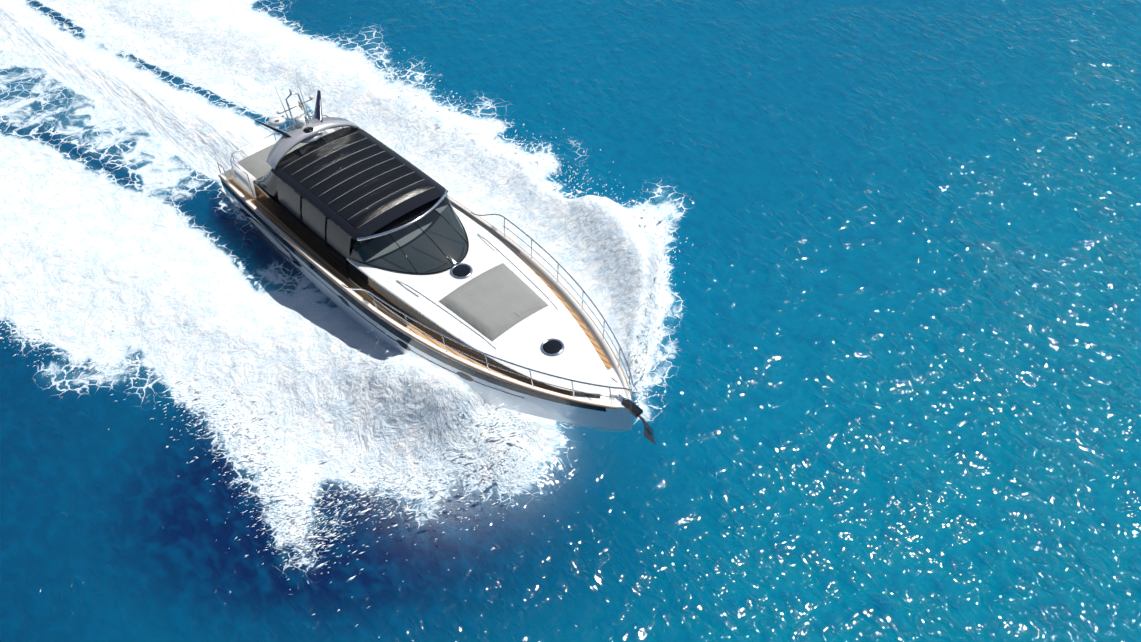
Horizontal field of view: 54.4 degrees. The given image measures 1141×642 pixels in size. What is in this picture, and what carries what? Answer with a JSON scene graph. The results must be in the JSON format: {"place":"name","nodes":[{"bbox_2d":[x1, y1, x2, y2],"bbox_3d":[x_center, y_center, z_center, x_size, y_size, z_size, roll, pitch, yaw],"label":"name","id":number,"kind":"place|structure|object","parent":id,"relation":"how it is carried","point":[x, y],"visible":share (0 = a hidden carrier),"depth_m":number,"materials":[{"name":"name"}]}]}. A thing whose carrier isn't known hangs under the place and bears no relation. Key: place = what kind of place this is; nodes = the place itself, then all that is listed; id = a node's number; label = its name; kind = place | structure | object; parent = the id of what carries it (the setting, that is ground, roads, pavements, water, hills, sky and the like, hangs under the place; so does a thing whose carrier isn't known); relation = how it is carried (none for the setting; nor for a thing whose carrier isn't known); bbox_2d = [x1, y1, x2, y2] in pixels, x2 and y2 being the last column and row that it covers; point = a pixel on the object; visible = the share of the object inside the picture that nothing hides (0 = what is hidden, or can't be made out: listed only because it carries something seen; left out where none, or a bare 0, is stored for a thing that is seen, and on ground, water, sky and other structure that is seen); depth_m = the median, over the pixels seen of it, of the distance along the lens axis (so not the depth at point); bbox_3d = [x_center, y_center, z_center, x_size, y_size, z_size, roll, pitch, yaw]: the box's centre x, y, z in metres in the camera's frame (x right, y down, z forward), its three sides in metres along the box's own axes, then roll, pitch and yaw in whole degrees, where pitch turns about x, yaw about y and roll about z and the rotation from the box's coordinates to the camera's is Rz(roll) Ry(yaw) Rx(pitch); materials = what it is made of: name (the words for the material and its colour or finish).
{"place":"outdoors","nodes":[
{"label":"outdoors","id":0,"kind":"place"},
{"bbox_2d":[0,0,1140,641],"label":"water","id":1,"kind":"structure","parent":0,"point":[892,376],"depth_m":31.27,"materials":[{"name":"water"},{"name":"foam"}]},
{"bbox_2d":[0,17,692,626],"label":"spray droplets","id":2,"kind":"object","parent":1,"relation":"on","point":[318,513],"visible":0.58,"depth_m":27.42,"materials":[{"name":"white liquid"}]},
{"bbox_2d":[217,63,522,354],"bbox_3d":[-6.351,-3.759,32.126,4.578,5.833,10.425,-33,52,-28],"label":"cabin","id":3,"kind":"object","parent":1,"relation":"on","point":[354,206],"visible":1,"depth_m":30.82,"materials":[{"name":"white paint"}]},
{"bbox_2d":[342,212,638,404],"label":"yacht rails","id":4,"kind":"object","parent":3,"relation":"attached to","point":[529,369],"visible":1,"depth_m":27.07,"materials":[{"name":"silver metal"}]},
{"bbox_2d":[395,247,654,443],"bbox_3d":[-0.468,1.532,28.244,4.376,3.202,7.357,-33,52,-28],"label":"boat bow","id":5,"kind":"object","parent":3,"relation":"attached to","point":[509,305],"visible":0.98,"depth_m":27.74,"materials":[{"name":"white plastic"}]}
]}

